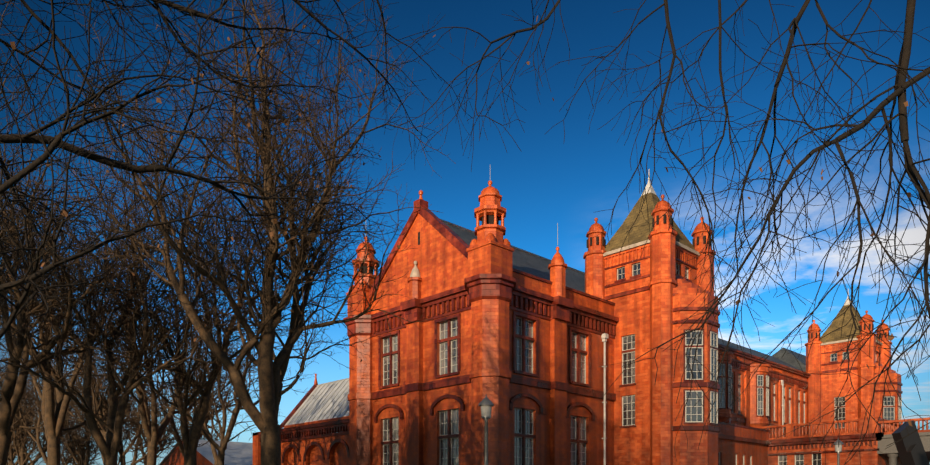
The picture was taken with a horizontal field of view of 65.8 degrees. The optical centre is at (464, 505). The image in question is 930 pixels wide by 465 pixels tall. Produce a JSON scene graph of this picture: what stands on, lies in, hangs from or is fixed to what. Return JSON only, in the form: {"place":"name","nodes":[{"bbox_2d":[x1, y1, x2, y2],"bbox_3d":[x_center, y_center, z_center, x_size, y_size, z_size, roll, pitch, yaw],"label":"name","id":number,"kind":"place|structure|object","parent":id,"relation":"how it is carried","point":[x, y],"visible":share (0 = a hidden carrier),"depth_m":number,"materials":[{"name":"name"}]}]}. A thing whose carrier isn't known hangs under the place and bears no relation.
{"place":"outdoors","nodes":[
{"label":"outdoors","id":0,"kind":"place"},
{"bbox_2d":[0,0,929,464],"label":"sky","id":1,"kind":"structure","parent":0,"point":[554,179],"materials":[{"name":"blue"}]},
{"bbox_3d":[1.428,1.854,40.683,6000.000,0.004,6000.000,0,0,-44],"label":"ground","id":2,"kind":"structure","parent":0,"visible":0},
{"bbox_2d":[2,368,43,464],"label":"tree","id":3,"kind":"object","parent":2,"relation":"on","point":[16,462],"depth_m":86.01,"materials":[{"name":"brown plant"}]},
{"bbox_2d":[0,337,80,445],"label":"tree","id":4,"kind":"object","parent":2,"relation":"on","point":[19,409],"visible":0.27,"depth_m":49.89,"materials":[{"name":"brown plant"}]},
{"bbox_2d":[0,362,81,464],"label":"tree","id":5,"kind":"object","parent":2,"relation":"on","point":[23,456],"visible":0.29,"depth_m":69.09,"materials":[{"name":"brown plant"}]},
{"bbox_2d":[0,327,84,464],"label":"tree","id":6,"kind":"object","parent":2,"relation":"on","point":[37,441],"visible":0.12,"depth_m":62.70,"materials":[{"name":"brown plant"}]},
{"bbox_2d":[34,407,101,464],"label":"tree","id":7,"kind":"object","parent":2,"relation":"on","point":[66,459],"visible":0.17,"depth_m":95.53,"materials":[{"name":"brown plant"}]},
{"bbox_2d":[0,111,164,464],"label":"tree","id":8,"kind":"object","parent":2,"relation":"on","point":[53,416],"visible":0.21,"depth_m":29.56,"materials":[{"name":"brown plant"}]},
{"bbox_2d":[36,305,147,464],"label":"tree","id":9,"kind":"object","parent":2,"relation":"on","point":[102,428],"visible":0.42,"depth_m":49.90,"materials":[{"name":"brown plant"}]},
{"bbox_2d":[60,374,127,464],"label":"tree","id":10,"kind":"object","parent":2,"relation":"on","point":[88,446],"visible":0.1,"depth_m":78.11,"materials":[{"name":"brown plant"}]},
{"bbox_2d":[0,0,190,464],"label":"tree","id":11,"kind":"object","parent":2,"relation":"on","point":[12,393],"visible":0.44,"depth_m":22.29,"materials":[{"name":"brown plant"}]},
{"bbox_2d":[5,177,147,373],"bbox_3d":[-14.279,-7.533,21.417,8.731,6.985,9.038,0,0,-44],"label":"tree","id":12,"kind":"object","parent":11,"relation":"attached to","point":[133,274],"visible":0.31,"depth_m":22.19,"materials":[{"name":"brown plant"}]},
{"bbox_2d":[63,361,189,464],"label":"tree","id":13,"kind":"object","parent":2,"relation":"on","point":[127,433],"visible":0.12,"depth_m":66.19,"materials":[{"name":"brown plant"}]},
{"bbox_2d":[0,145,257,464],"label":"tree","id":14,"kind":"object","parent":2,"relation":"on","point":[109,448],"visible":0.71,"depth_m":23.93,"materials":[{"name":"brown plant"}]},
{"bbox_2d":[2,157,244,362],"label":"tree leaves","id":15,"kind":"object","parent":14,"relation":"attached to","point":[122,318],"visible":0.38,"depth_m":24.13,"materials":[{"name":"brown plant"}]},
{"bbox_2d":[37,140,234,464],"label":"tree","id":16,"kind":"object","parent":2,"relation":"on","point":[153,432],"visible":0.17,"depth_m":36.58,"materials":[{"name":"brown plant"}]},
{"bbox_2d":[125,376,181,464],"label":"tree","id":17,"kind":"object","parent":2,"relation":"on","point":[162,451],"visible":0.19,"depth_m":89.42,"materials":[{"name":"brown plant"}]},
{"bbox_2d":[124,296,258,456],"bbox_3d":[-21.797,-7.493,57.934,11.771,19.404,8.548,0,0,-28],"label":"tree","id":18,"kind":"object","parent":2,"relation":"on","point":[177,436],"visible":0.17,"depth_m":57.62,"materials":[{"name":"brown plant"}]},
{"bbox_2d":[83,255,319,464],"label":"tree","id":19,"kind":"object","parent":2,"relation":"on","point":[224,440],"visible":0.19,"depth_m":33.00,"materials":[{"name":"brown plant"}]},
{"bbox_2d":[166,406,239,453],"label":"tree","id":20,"kind":"object","parent":2,"relation":"on","point":[214,438],"visible":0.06,"depth_m":106.18,"materials":[{"name":"brown plant"}]},
{"bbox_2d":[76,144,353,464],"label":"tree","id":21,"kind":"object","parent":2,"relation":"on","point":[190,442],"visible":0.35,"depth_m":26.74,"materials":[{"name":"brown plant"}]},
{"bbox_2d":[98,184,295,398],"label":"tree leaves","id":22,"kind":"object","parent":21,"relation":"attached to","point":[218,310],"visible":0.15,"depth_m":26.69,"materials":[{"name":"brown plant"}]},
{"bbox_2d":[157,327,279,464],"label":"tree","id":23,"kind":"object","parent":2,"relation":"on","point":[213,448],"visible":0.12,"depth_m":48.12,"materials":[{"name":"brown plant"}]},
{"bbox_2d":[14,0,455,464],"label":"tree","id":24,"kind":"object","parent":2,"relation":"on","point":[271,374],"depth_m":21.25,"materials":[{"name":"brown plant"}]},
{"bbox_2d":[0,0,471,382],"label":"tree","id":25,"kind":"object","parent":2,"relation":"on","point":[54,142],"depth_m":9.05,"materials":[{"name":"brown plant"}]},
{"bbox_2d":[478,395,493,464],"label":"lamp post","id":26,"kind":"object","parent":2,"relation":"on","point":[486,404],"visible":1,"depth_m":24.51,"materials":[{"name":"silver metal"}]},
{"bbox_2d":[159,170,929,464],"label":"building","id":27,"kind":"structure","parent":2,"relation":"on","point":[527,343],"depth_m":47.01,"materials":[{"name":"brick"}]},
{"bbox_2d":[338,0,929,464],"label":"overhead tree","id":28,"kind":"object","parent":2,"relation":"on","point":[898,94],"depth_m":7.04,"materials":[{"name":"brown plant"}]},
{"bbox_2d":[833,438,843,464],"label":"lamp post","id":29,"kind":"object","parent":2,"relation":"on","point":[837,449],"visible":0.85,"depth_m":40.27,"materials":[{"name":"silver metal"}]},
{"bbox_2d":[892,420,929,464],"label":"steel sculpture","id":30,"kind":"object","parent":2,"relation":"on","point":[910,449],"visible":0.9,"depth_m":29.08,"materials":[{"name":"black metal"}]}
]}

